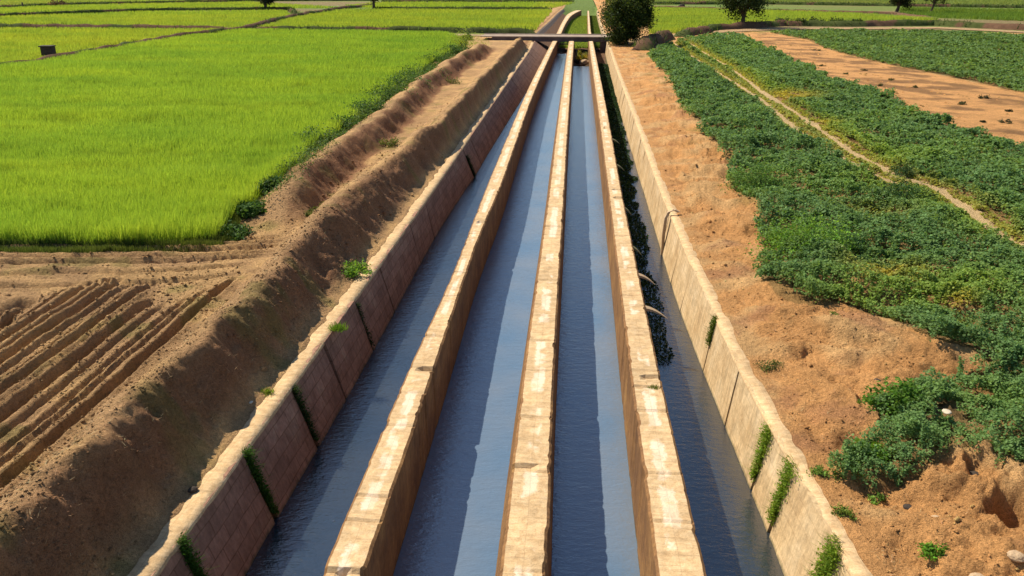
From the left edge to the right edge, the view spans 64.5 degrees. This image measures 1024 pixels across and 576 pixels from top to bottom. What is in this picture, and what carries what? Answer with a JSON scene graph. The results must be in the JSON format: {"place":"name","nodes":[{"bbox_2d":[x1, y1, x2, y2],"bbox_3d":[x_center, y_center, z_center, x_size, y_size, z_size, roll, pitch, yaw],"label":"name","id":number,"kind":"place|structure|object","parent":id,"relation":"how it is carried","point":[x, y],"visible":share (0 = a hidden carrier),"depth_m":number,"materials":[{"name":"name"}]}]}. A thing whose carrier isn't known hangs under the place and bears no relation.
{"place":"outdoors","nodes":[
{"label":"outdoors","id":0,"kind":"place"},
{"bbox_2d":[0,0,182,4],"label":"rice field","id":1,"kind":"structure","parent":0,"point":[9,2],"depth_m":246.81,"materials":[{"name":"green plant"}]},
{"bbox_2d":[0,26,215,61],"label":"rice field","id":2,"kind":"structure","parent":0,"point":[18,43],"depth_m":104.17,"materials":[{"name":"green plant"}]},
{"bbox_2d":[0,8,289,27],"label":"rice field","id":3,"kind":"structure","parent":0,"point":[232,18],"depth_m":151.27,"materials":[{"name":"green plant"}]},
{"bbox_2d":[0,1,332,13],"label":"rice field","id":4,"kind":"structure","parent":0,"point":[50,8],"depth_m":207.16,"materials":[{"name":"green plant"}]},
{"bbox_2d":[0,27,460,244],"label":"rice field","id":5,"kind":"structure","parent":0,"point":[181,137],"depth_m":44.15,"materials":[{"name":"green plant"}]},
{"bbox_2d":[245,92,526,575],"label":"water","id":6,"kind":"structure","parent":0,"point":[301,538],"depth_m":18.45,"materials":[{"name":"blue liquid"}]},
{"bbox_2d":[258,7,551,29],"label":"rice field","id":7,"kind":"structure","parent":0,"point":[461,18],"depth_m":149.35,"materials":[{"name":"green plant"}]},
{"bbox_2d":[346,1,574,7],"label":"rice field","id":8,"kind":"structure","parent":0,"point":[549,4],"depth_m":220.92,"materials":[{"name":"green plant"}]},
{"bbox_2d":[393,53,566,575],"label":"water","id":9,"kind":"structure","parent":0,"point":[454,525],"depth_m":19.41,"materials":[{"name":"blue liquid"}]},
{"bbox_2d":[0,0,1023,575],"bbox_3d":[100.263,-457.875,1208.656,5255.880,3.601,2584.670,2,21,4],"label":"ground","id":10,"kind":"structure","parent":0,"point":[208,382],"depth_m":18.32,"materials":[{"name":"soil"}]},
{"bbox_2d":[48,0,69,5],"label":"bush","id":11,"kind":"object","parent":10,"relation":"on","point":[58,3],"visible":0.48,"depth_m":217.87,"materials":[{"name":"green plant"}]},
{"bbox_2d":[0,22,225,29],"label":"field ridge","id":12,"kind":"structure","parent":10,"relation":"on","point":[45,25],"depth_m":125.94,"materials":[{"name":"soil"}]},
{"bbox_2d":[0,212,241,252],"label":"grass","id":13,"kind":"structure","parent":10,"relation":"on","point":[82,248],"depth_m":24.56,"materials":[{"name":"green plant"}]},
{"bbox_2d":[0,6,299,15],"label":"field ridge","id":14,"kind":"structure","parent":10,"relation":"on","point":[293,10],"depth_m":185.85,"materials":[{"name":"plant"}]},
{"bbox_2d":[256,0,274,7],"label":"tree","id":15,"kind":"object","parent":14,"relation":"on","point":[265,2],"visible":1,"depth_m":194.03,"materials":[{"name":"green plant"}]},
{"bbox_2d":[0,0,370,7],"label":"field ridge","id":16,"kind":"structure","parent":10,"relation":"on","point":[93,2],"depth_m":240.98,"materials":[{"name":"plant"}]},
{"bbox_2d":[0,3,371,64],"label":"field ridge","id":17,"kind":"structure","parent":10,"relation":"on","point":[260,22],"depth_m":116.77,"materials":[{"name":"soil"}]},
{"bbox_2d":[38,45,55,55],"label":"pump box","id":18,"kind":"object","parent":17,"relation":"on","point":[45,50],"visible":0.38,"depth_m":81.29,"materials":[{"name":"grey metal"}]},
{"bbox_2d":[188,486,197,492],"bbox_3d":[-5.292,3.345,13.460,0.171,0.103,0.146,-10,23,-24],"label":"rock","id":19,"kind":"object","parent":10,"relation":"on","point":[193,489],"visible":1,"depth_m":13.42,"materials":[{"name":"grey stone"}]},
{"bbox_2d":[218,220,253,240],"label":"weed clump","id":20,"kind":"object","parent":10,"relation":"on","point":[240,231],"visible":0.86,"depth_m":26.34,"materials":[{"name":"green plant"}]},
{"bbox_2d":[232,197,266,219],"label":"weed clump","id":21,"kind":"object","parent":10,"relation":"on","point":[247,209],"visible":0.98,"depth_m":27.97,"materials":[{"name":"green plant"}]},
{"bbox_2d":[252,173,282,193],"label":"weed clump","id":22,"kind":"object","parent":10,"relation":"on","point":[264,187],"visible":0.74,"depth_m":29.88,"materials":[{"name":"green plant"}]},
{"bbox_2d":[303,201,323,216],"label":"weed","id":23,"kind":"object","parent":10,"relation":"on","point":[309,213],"visible":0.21,"depth_m":28.42,"materials":[{"name":"green plant"}]},
{"bbox_2d":[293,123,347,149],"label":"weed clump","id":24,"kind":"object","parent":10,"relation":"on","point":[329,133],"visible":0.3,"depth_m":39.60,"materials":[{"name":"green plant"}]},
{"bbox_2d":[127,41,546,575],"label":"canal lining","id":25,"kind":"object","parent":10,"relation":"on","point":[225,512],"visible":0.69,"depth_m":17.85,"materials":[{"name":"concrete"}]},
{"bbox_2d":[176,526,210,575],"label":"grass tuft","id":26,"kind":"object","parent":25,"relation":"in","point":[193,563],"visible":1,"depth_m":12.41,"materials":[{"name":"green plant"}]},
{"bbox_2d":[241,444,283,515],"bbox_3d":[-4.528,3.531,14.815,0.702,1.519,0.459,2,21,4],"label":"grass tuft","id":27,"kind":"object","parent":25,"relation":"in","point":[258,477],"visible":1,"depth_m":14.83,"materials":[{"name":"green plant"}]},
{"bbox_2d":[259,387,276,396],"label":"grass tuft","id":28,"kind":"object","parent":25,"relation":"on","point":[267,391],"visible":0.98,"depth_m":16.61,"materials":[{"name":"green plant"}]},
{"bbox_2d":[292,382,320,443],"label":"grass tuft","id":29,"kind":"object","parent":25,"relation":"in","point":[301,407],"visible":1,"depth_m":17.17,"materials":[{"name":"green plant"}]},
{"bbox_2d":[327,321,348,332],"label":"grass tuft","id":30,"kind":"object","parent":25,"relation":"on","point":[337,327],"visible":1,"depth_m":19.59,"materials":[{"name":"green plant"}]},
{"bbox_2d":[356,300,374,346],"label":"grass tuft","id":31,"kind":"object","parent":25,"relation":"in","point":[363,321],"visible":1,"depth_m":21.68,"materials":[{"name":"green plant"}]},
{"bbox_2d":[466,153,478,176],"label":"grass tuft","id":32,"kind":"object","parent":25,"relation":"in","point":[471,166],"visible":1,"depth_m":40.53,"materials":[{"name":"green plant"}]},
{"bbox_2d":[324,112,365,131],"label":"weed clump","id":33,"kind":"object","parent":10,"relation":"on","point":[343,122],"visible":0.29,"depth_m":42.98,"materials":[{"name":"green plant"}]},
{"bbox_2d":[341,258,374,277],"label":"weed","id":34,"kind":"object","parent":10,"relation":"on","point":[351,269],"visible":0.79,"depth_m":23.03,"materials":[{"name":"green plant"}]},
{"bbox_2d":[339,95,385,118],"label":"weed clump","id":35,"kind":"object","parent":10,"relation":"on","point":[380,106],"visible":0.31,"depth_m":46.67,"materials":[{"name":"green plant"}]},
{"bbox_2d":[256,32,472,211],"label":"edge weeds","id":36,"kind":"object","parent":10,"relation":"on","point":[308,153],"visible":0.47,"depth_m":36.08,"materials":[{"name":"green plant"}]},
{"bbox_2d":[356,77,421,102],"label":"weed clump","id":37,"kind":"object","parent":10,"relation":"on","point":[387,92],"visible":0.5,"depth_m":52.44,"materials":[{"name":"green plant"}]},
{"bbox_2d":[377,137,401,147],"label":"weed","id":38,"kind":"object","parent":10,"relation":"on","point":[393,142],"visible":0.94,"depth_m":40.49,"materials":[{"name":"green plant"}]},
{"bbox_2d":[254,24,535,33],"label":"field ridge","id":39,"kind":"structure","parent":10,"relation":"on","point":[452,29],"depth_m":119.33,"materials":[{"name":"soil"}]},
{"bbox_2d":[379,66,435,88],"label":"weed clump","id":40,"kind":"object","parent":10,"relation":"on","point":[400,77],"visible":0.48,"depth_m":58.10,"materials":[{"name":"green plant"}]},
{"bbox_2d":[395,59,457,79],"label":"weed clump","id":41,"kind":"object","parent":10,"relation":"on","point":[417,70],"visible":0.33,"depth_m":64.43,"materials":[{"name":"green plant"}]},
{"bbox_2d":[418,48,466,63],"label":"weed clump","id":42,"kind":"object","parent":10,"relation":"on","point":[442,56],"visible":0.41,"depth_m":76.69,"materials":[{"name":"green plant"}]},
{"bbox_2d":[324,10,581,575],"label":"dividing wall","id":43,"kind":"structure","parent":10,"relation":"on","point":[371,536],"depth_m":16.76,"materials":[{"name":"concrete"}]},
{"bbox_2d":[447,76,461,83],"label":"weed","id":44,"kind":"object","parent":10,"relation":"on","point":[455,81],"visible":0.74,"depth_m":63.80,"materials":[{"name":"green plant"}]},
{"bbox_2d":[441,43,468,54],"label":"weed clump","id":45,"kind":"object","parent":10,"relation":"on","point":[455,48],"visible":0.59,"depth_m":86.32,"materials":[{"name":"green plant"}]},
{"bbox_2d":[375,6,551,9],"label":"field ridge","id":46,"kind":"structure","parent":10,"relation":"on","point":[477,7],"depth_m":197.51,"materials":[{"name":"plant"}]},
{"bbox_2d":[371,0,382,8],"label":"tree","id":47,"kind":"object","parent":46,"relation":"on","point":[373,2],"visible":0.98,"depth_m":198.39,"materials":[{"name":"green plant"}]},
{"bbox_2d":[441,26,488,48],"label":"weed clump","id":48,"kind":"object","parent":10,"relation":"on","point":[463,38],"visible":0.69,"depth_m":93.87,"materials":[{"name":"green plant"}]},
{"bbox_2d":[381,0,573,1],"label":"field ridge","id":49,"kind":"structure","parent":10,"relation":"on","point":[479,0],"depth_m":252.66,"materials":[{"name":"plant"}]},
{"bbox_2d":[0,85,1019,575],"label":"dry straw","id":50,"kind":"object","parent":10,"relation":"on","point":[342,287],"visible":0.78,"depth_m":15.69,"materials":[{"name":"beige plant"}]},
{"bbox_2d":[0,79,1023,575],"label":"soil clods","id":51,"kind":"object","parent":10,"relation":"on","point":[956,519],"visible":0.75,"depth_m":17.73,"materials":[{"name":"brown soil"}]},
{"bbox_2d":[495,41,573,575],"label":"dividing wall","id":52,"kind":"structure","parent":10,"relation":"on","point":[525,545],"depth_m":16.40,"materials":[{"name":"concrete"}]},
{"bbox_2d":[480,33,608,51],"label":"bridge","id":53,"kind":"structure","parent":10,"relation":"on","point":[556,37],"depth_m":105.32,"materials":[{"name":"concrete"}]},
{"bbox_2d":[536,9,564,33],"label":"canal lining","id":54,"kind":"object","parent":10,"relation":"on","point":[548,25],"visible":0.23,"depth_m":145.37,"materials":[{"name":"grey concrete"}]},
{"bbox_2d":[559,16,587,48],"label":"grass","id":55,"kind":"structure","parent":10,"relation":"on","point":[577,25],"depth_m":141.45,"materials":[{"name":"green plant"}]},
{"bbox_2d":[576,51,588,59],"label":"shrub","id":56,"kind":"object","parent":10,"relation":"on","point":[583,56],"visible":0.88,"depth_m":94.18,"materials":[{"name":"green plant"}]},
{"bbox_2d":[579,59,588,65],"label":"rock","id":57,"kind":"object","parent":10,"relation":"on","point":[584,62],"visible":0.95,"depth_m":93.48,"materials":[{"name":"beige stone"}]},
{"bbox_2d":[590,16,600,47],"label":"grass","id":58,"kind":"structure","parent":10,"relation":"on","point":[594,26],"depth_m":146.27,"materials":[{"name":"green plant"}]},
{"bbox_2d":[596,11,605,33],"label":"canal lining","id":59,"kind":"object","parent":10,"relation":"on","point":[599,22],"visible":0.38,"depth_m":143.71,"materials":[{"name":"beige concrete"}]},
{"bbox_2d":[597,0,658,44],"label":"tree","id":60,"kind":"object","parent":10,"relation":"on","point":[626,20],"visible":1,"depth_m":96.81,"materials":[{"name":"green plant"}]},
{"bbox_2d":[587,11,705,575],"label":"dividing wall","id":61,"kind":"structure","parent":10,"relation":"on","point":[667,542],"depth_m":16.29,"materials":[{"name":"concrete"}]},
{"bbox_2d":[638,273,654,284],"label":"stone spur","id":62,"kind":"structure","parent":61,"relation":"attached to","point":[643,276],"depth_m":23.36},
{"bbox_2d":[646,383,659,388],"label":"grass tuft","id":63,"kind":"object","parent":61,"relation":"on","point":[652,387],"visible":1,"depth_m":16.86,"materials":[{"name":"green plant"}]},
{"bbox_2d":[645,305,666,318],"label":"pipe","id":64,"kind":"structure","parent":61,"relation":"attached to","point":[648,308],"depth_m":21.05,"materials":[{"name":"beige plastic"}]},
{"bbox_2d":[625,30,674,49],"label":"dirt mound","id":65,"kind":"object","parent":10,"relation":"on","point":[650,41],"depth_m":95.40,"materials":[{"name":"soil"}]},
{"bbox_2d":[605,42,872,575],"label":"canal lining","id":66,"kind":"object","parent":10,"relation":"on","point":[806,519],"visible":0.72,"depth_m":17.56,"materials":[{"name":"concrete"}]},
{"bbox_2d":[660,209,679,254],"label":"pipe","id":67,"kind":"structure","parent":66,"relation":"on","point":[664,229],"depth_m":29.08,"materials":[{"name":"beige plastic"}]},
{"bbox_2d":[703,313,718,347],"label":"grass tuft","id":68,"kind":"object","parent":66,"relation":"in","point":[713,322],"visible":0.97,"depth_m":20.36,"materials":[{"name":"green plant"}]},
{"bbox_2d":[737,421,773,482],"bbox_3d":[4.737,3.161,15.700,0.627,1.337,0.888,2,21,4],"label":"grass tuft","id":69,"kind":"object","parent":66,"relation":"in","point":[765,434],"visible":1,"depth_m":15.62,"materials":[{"name":"green plant"}]},
{"bbox_2d":[756,452,802,525],"bbox_3d":[4.699,3.648,14.322,0.621,1.396,0.903,2,21,4],"label":"grass tuft","id":70,"kind":"object","parent":66,"relation":"in","point":[783,487],"visible":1,"depth_m":14.39,"materials":[{"name":"green plant"}]},
{"bbox_2d":[801,531,845,575],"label":"grass tuft","id":71,"kind":"object","parent":66,"relation":"in","point":[831,554],"visible":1,"depth_m":12.29,"materials":[{"name":"green plant"}]},
{"bbox_2d":[716,157,800,194],"bbox_3d":[9.299,-4.201,30.397,3.066,1.350,2.658,2,21,4],"label":"shrub","id":72,"kind":"object","parent":10,"relation":"on","point":[752,181],"visible":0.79,"depth_m":30.34,"materials":[{"name":"green plant"}]},
{"bbox_2d":[753,359,783,371],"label":"weed","id":73,"kind":"object","parent":10,"relation":"on","point":[769,367],"visible":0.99,"depth_m":17.55,"materials":[{"name":"green plant"}]},
{"bbox_2d":[655,6,937,18],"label":"field ridge","id":74,"kind":"structure","parent":10,"relation":"on","point":[891,13],"depth_m":179.17,"materials":[{"name":"plant"}]},
{"bbox_2d":[737,195,871,266],"bbox_3d":[8.502,-1.767,23.328,3.610,1.778,3.825,9,23,23],"label":"shrub","id":75,"kind":"object","parent":10,"relation":"on","point":[779,234],"visible":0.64,"depth_m":23.32,"materials":[{"name":"green plant"}]},
{"bbox_2d":[806,464,846,481],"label":"weed","id":76,"kind":"object","parent":10,"relation":"on","point":[819,471],"visible":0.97,"depth_m":13.85,"materials":[{"name":"green plant"}]},
{"bbox_2d":[649,1,1023,7],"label":"field ridge","id":77,"kind":"structure","parent":10,"relation":"on","point":[984,5],"depth_m":222.58,"materials":[{"name":"plant"}]},
{"bbox_2d":[790,216,886,268],"bbox_3d":[9.514,-1.332,23.485,3.123,1.447,3.141,14,25,32],"label":"shrub","id":78,"kind":"object","parent":10,"relation":"on","point":[843,237],"visible":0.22,"depth_m":23.38,"materials":[{"name":"green plant"}]},
{"bbox_2d":[829,502,858,520],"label":"weed","id":79,"kind":"object","parent":10,"relation":"on","point":[842,510],"visible":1,"depth_m":12.82,"materials":[{"name":"green plant"}]},
{"bbox_2d":[673,17,1023,36],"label":"field ridge","id":80,"kind":"structure","parent":10,"relation":"on","point":[698,30],"depth_m":132.85,"materials":[{"name":"soil"}]},
{"bbox_2d":[712,0,778,27],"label":"tree","id":81,"kind":"object","parent":80,"relation":"on","point":[743,6],"visible":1,"depth_m":129.34,"materials":[{"name":"green plant"}]},
{"bbox_2d":[791,18,807,21],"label":"bush","id":82,"kind":"object","parent":80,"relation":"on","point":[799,19],"visible":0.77,"depth_m":135.20,"materials":[{"name":"green plant"}]},
{"bbox_2d":[830,16,843,20],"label":"bush","id":83,"kind":"object","parent":80,"relation":"on","point":[837,19],"visible":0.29,"depth_m":135.72,"materials":[{"name":"green plant"}]},
{"bbox_2d":[844,436,900,475],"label":"shrub","id":84,"kind":"object","parent":10,"relation":"on","point":[879,454],"visible":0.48,"depth_m":13.81,"materials":[{"name":"green plant"}]},
{"bbox_2d":[867,490,887,505],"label":"weed","id":85,"kind":"object","parent":10,"relation":"on","point":[879,497],"visible":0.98,"depth_m":13.27,"materials":[{"name":"green plant"}]},
{"bbox_2d":[748,35,1023,133],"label":"soil clods","id":86,"kind":"object","parent":10,"relation":"on","point":[889,82],"visible":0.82,"depth_m":62.18,"materials":[{"name":"brown soil"}]},
{"bbox_2d":[856,376,928,416],"bbox_3d":[7.224,1.935,15.021,1.398,0.671,1.231,-16,26,-35],"label":"shrub","id":87,"kind":"object","parent":10,"relation":"on","point":[870,400],"visible":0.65,"depth_m":14.88,"materials":[{"name":"green plant"}]},
{"bbox_2d":[884,315,903,322],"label":"weed","id":88,"kind":"object","parent":10,"relation":"on","point":[893,318],"visible":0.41,"depth_m":18.97,"materials":[{"name":"green plant"}]},
{"bbox_2d":[888,0,914,11],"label":"tree","id":89,"kind":"object","parent":10,"relation":"on","point":[902,3],"visible":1,"depth_m":184.37,"materials":[{"name":"green plant"}]},
{"bbox_2d":[887,162,918,177],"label":"shrub","id":90,"kind":"object","parent":10,"relation":"on","point":[906,170],"visible":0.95,"depth_m":32.38,"materials":[{"name":"green plant"}]},
{"bbox_2d":[869,174,940,210],"bbox_3d":[13.780,-3.509,28.724,2.710,1.176,2.480,11,24,26],"label":"shrub","id":91,"kind":"object","parent":10,"relation":"on","point":[898,193],"visible":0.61,"depth_m":28.60,"materials":[{"name":"green plant"}]},
{"bbox_2d":[903,504,911,509],"bbox_3d":[6.326,3.503,12.948,0.145,0.099,0.163,-17,27,-37],"label":"rock","id":92,"kind":"object","parent":10,"relation":"on","point":[906,506],"visible":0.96,"depth_m":12.92,"materials":[{"name":"grey stone"}]},
{"bbox_2d":[915,539,949,561],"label":"weed","id":93,"kind":"object","parent":10,"relation":"on","point":[927,548],"visible":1,"depth_m":11.78,"materials":[{"name":"green plant"}]},
{"bbox_2d":[924,0,947,10],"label":"tree","id":94,"kind":"object","parent":10,"relation":"on","point":[934,2],"visible":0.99,"depth_m":179.02,"materials":[{"name":"green plant"}]},
{"bbox_2d":[969,471,978,474],"bbox_3d":[7.437,3.081,13.120,0.370,0.205,0.303,-1,21,-3],"label":"rock","id":95,"kind":"object","parent":10,"relation":"on","point":[973,472],"visible":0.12,"depth_m":13.11,"materials":[{"name":"grey stone"}]},
{"bbox_2d":[969,572,983,575],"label":"rock","id":96,"kind":"object","parent":10,"relation":"on","point":[975,574],"visible":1,"depth_m":11.36,"materials":[{"name":"beige stone"}]},
{"bbox_2d":[977,94,990,98],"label":"weed clump","id":97,"kind":"object","parent":10,"relation":"on","point":[984,97],"visible":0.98,"depth_m":53.25,"materials":[{"name":"green plant"}]},
{"bbox_2d":[997,118,1013,123],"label":"weed clump","id":98,"kind":"object","parent":10,"relation":"on","point":[1002,121],"visible":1,"depth_m":44.62,"materials":[{"name":"green plant"}]},
{"bbox_2d":[1007,550,1023,562],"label":"rock","id":99,"kind":"object","parent":10,"relation":"on","point":[1015,556],"visible":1,"depth_m":11.26,"materials":[{"name":"beige stone"}]},
{"bbox_2d":[551,66,639,575],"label":"water","id":100,"kind":"structure","parent":0,"point":[593,529],"depth_m":19.50,"materials":[{"name":"blue liquid"}]},
{"bbox_2d":[610,110,783,575],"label":"water","id":101,"kind":"structure","parent":0,"point":[732,534],"depth_m":17.22,"materials":[{"name":"blue liquid"}]},
{"bbox_2d":[598,63,674,364],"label":"water weeds","id":102,"kind":"object","parent":101,"relation":"in","point":[615,118],"visible":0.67,"depth_m":36.94,"materials":[{"name":"green plant"}]},
{"bbox_2d":[648,6,938,33],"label":"rice field","id":103,"kind":"structure","parent":0,"point":[672,19],"depth_m":154.92,"materials":[{"name":"green plant"}]},
{"bbox_2d":[605,0,1023,4],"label":"rice field","id":104,"kind":"structure","parent":0,"point":[1009,2],"depth_m":245.46,"materials":[{"name":"green plant"}]},
{"bbox_2d":[646,31,1023,489],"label":"crop field","id":105,"kind":"structure","parent":0,"point":[743,52],"depth_m":26.84,"materials":[{"name":"green plant"}]},
{"bbox_2d":[942,409,951,413],"bbox_3d":[7.573,2.155,14.140,0.145,0.052,0.180,-1,21,-2],"label":"scrap","id":106,"kind":"object","parent":105,"relation":"on","point":[946,411],"visible":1,"depth_m":14.11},
{"bbox_2d":[713,27,1023,32],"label":"path","id":107,"kind":"structure","parent":0,"point":[755,29],"depth_m":127.22,"materials":[{"name":"soil"}]},
{"bbox_2d":[770,27,1023,90],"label":"crop field","id":108,"kind":"structure","parent":0,"point":[976,51],"depth_m":89.33,"materials":[{"name":"green plant"}]},
{"bbox_2d":[898,6,1023,20],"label":"rice field","id":109,"kind":"structure","parent":0,"point":[1007,14],"depth_m":171.58,"materials":[{"name":"green plant"}]}
]}

